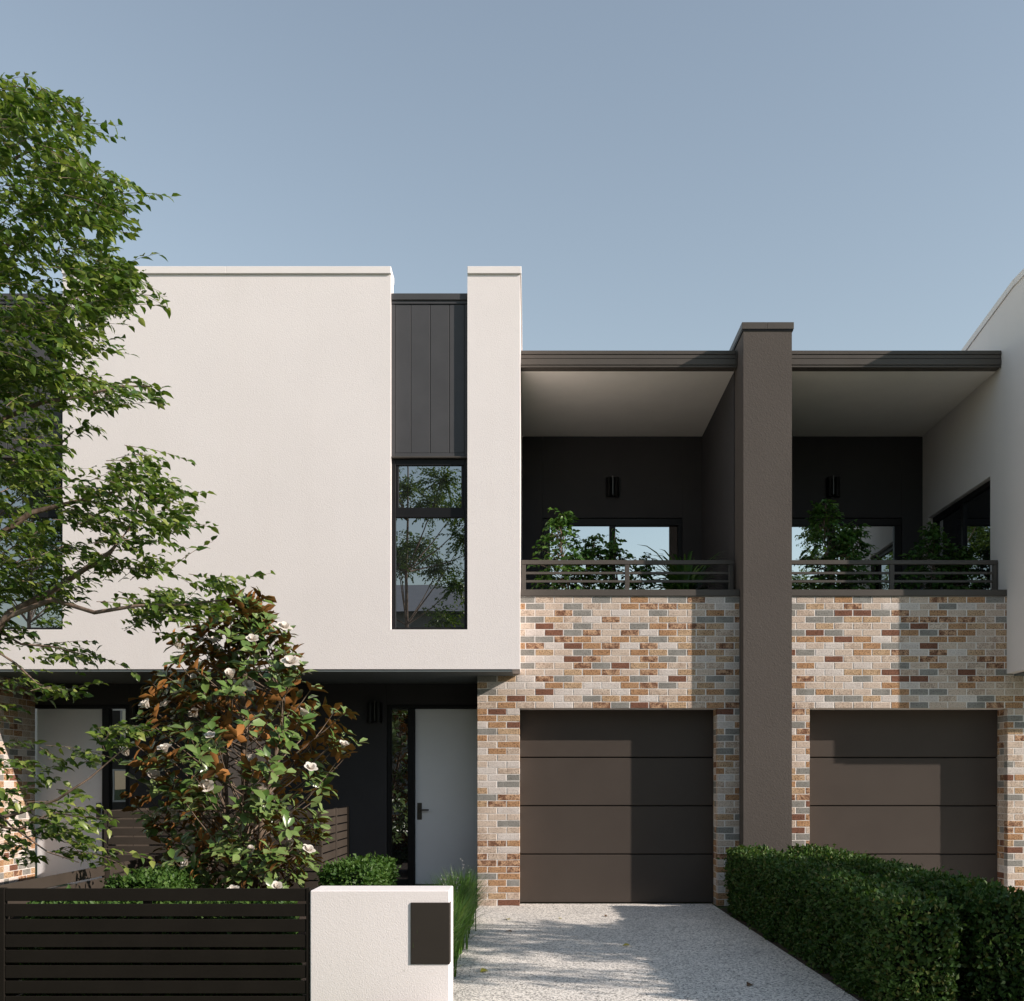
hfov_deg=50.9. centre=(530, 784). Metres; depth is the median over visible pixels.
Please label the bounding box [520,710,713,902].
garage door
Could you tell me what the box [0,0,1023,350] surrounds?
sky
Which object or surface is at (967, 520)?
flank sliding door
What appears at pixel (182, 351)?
townhouse
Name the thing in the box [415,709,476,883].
front door
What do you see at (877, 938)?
box hedge
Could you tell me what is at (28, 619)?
window
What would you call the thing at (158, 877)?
box hedge
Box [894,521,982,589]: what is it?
potted ficus
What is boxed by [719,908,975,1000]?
hedge bed
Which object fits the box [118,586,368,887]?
magnolia tree
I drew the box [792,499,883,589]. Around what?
potted ficus
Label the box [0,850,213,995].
slat fence
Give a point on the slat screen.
(127, 835)
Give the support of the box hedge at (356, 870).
on the garden bed at (301, 948)
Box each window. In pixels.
[0,459,62,628]
[392,459,466,628]
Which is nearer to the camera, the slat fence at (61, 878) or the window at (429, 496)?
the slat fence at (61, 878)
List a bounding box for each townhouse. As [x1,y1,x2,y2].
[0,266,238,887]
[226,266,739,905]
[792,269,1023,892]
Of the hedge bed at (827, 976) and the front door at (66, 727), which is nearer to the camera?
the hedge bed at (827, 976)
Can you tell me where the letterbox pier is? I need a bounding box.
[310,886,452,1000]
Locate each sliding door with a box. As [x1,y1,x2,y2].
[543,519,681,589]
[792,519,900,589]
[933,480,989,589]
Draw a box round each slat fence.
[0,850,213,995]
[0,887,310,1000]
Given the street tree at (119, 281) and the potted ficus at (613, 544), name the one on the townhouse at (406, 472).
the potted ficus at (613, 544)
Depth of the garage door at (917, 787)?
14.30 m
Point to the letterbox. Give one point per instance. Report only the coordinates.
(430, 932)
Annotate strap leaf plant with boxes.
[641,545,724,589]
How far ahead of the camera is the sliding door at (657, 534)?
17.06 m
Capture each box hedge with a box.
[13,884,305,995]
[99,860,202,887]
[313,852,400,886]
[717,842,966,1000]
[782,843,1023,1000]
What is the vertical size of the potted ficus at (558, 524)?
1.990 m
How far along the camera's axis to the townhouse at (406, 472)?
14.00 m
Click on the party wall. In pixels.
(763, 477)
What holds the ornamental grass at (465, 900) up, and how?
on the garden strip
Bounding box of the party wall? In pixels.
[700,322,793,852]
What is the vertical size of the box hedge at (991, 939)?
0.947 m
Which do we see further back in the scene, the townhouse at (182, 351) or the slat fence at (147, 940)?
the townhouse at (182, 351)
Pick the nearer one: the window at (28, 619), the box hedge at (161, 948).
the box hedge at (161, 948)
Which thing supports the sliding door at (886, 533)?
in the townhouse at (908, 726)
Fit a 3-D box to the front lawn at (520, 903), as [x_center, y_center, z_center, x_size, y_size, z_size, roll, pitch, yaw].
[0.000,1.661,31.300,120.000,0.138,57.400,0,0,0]
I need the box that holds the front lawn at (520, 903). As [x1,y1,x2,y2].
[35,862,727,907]
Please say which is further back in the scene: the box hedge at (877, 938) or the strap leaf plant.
the strap leaf plant
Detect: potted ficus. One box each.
[527,507,617,589]
[591,529,657,589]
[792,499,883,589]
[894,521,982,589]
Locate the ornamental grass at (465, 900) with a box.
[424,860,495,976]
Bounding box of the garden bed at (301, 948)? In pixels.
[297,916,305,995]
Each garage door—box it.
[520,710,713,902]
[809,710,997,882]
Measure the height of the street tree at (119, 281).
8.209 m
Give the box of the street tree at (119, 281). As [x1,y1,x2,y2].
[0,71,274,874]
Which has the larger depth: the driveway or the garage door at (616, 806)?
the garage door at (616, 806)
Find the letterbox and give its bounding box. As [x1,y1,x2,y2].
[411,901,450,963]
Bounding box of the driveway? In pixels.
[453,904,858,1000]
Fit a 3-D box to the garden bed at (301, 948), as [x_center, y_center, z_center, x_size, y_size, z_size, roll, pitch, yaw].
[-2.535,1.605,11.190,2.470,0.050,6.820,0,0,0]
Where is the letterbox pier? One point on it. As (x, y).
(360, 943)
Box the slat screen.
[104,807,348,903]
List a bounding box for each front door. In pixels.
[37,709,101,883]
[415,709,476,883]

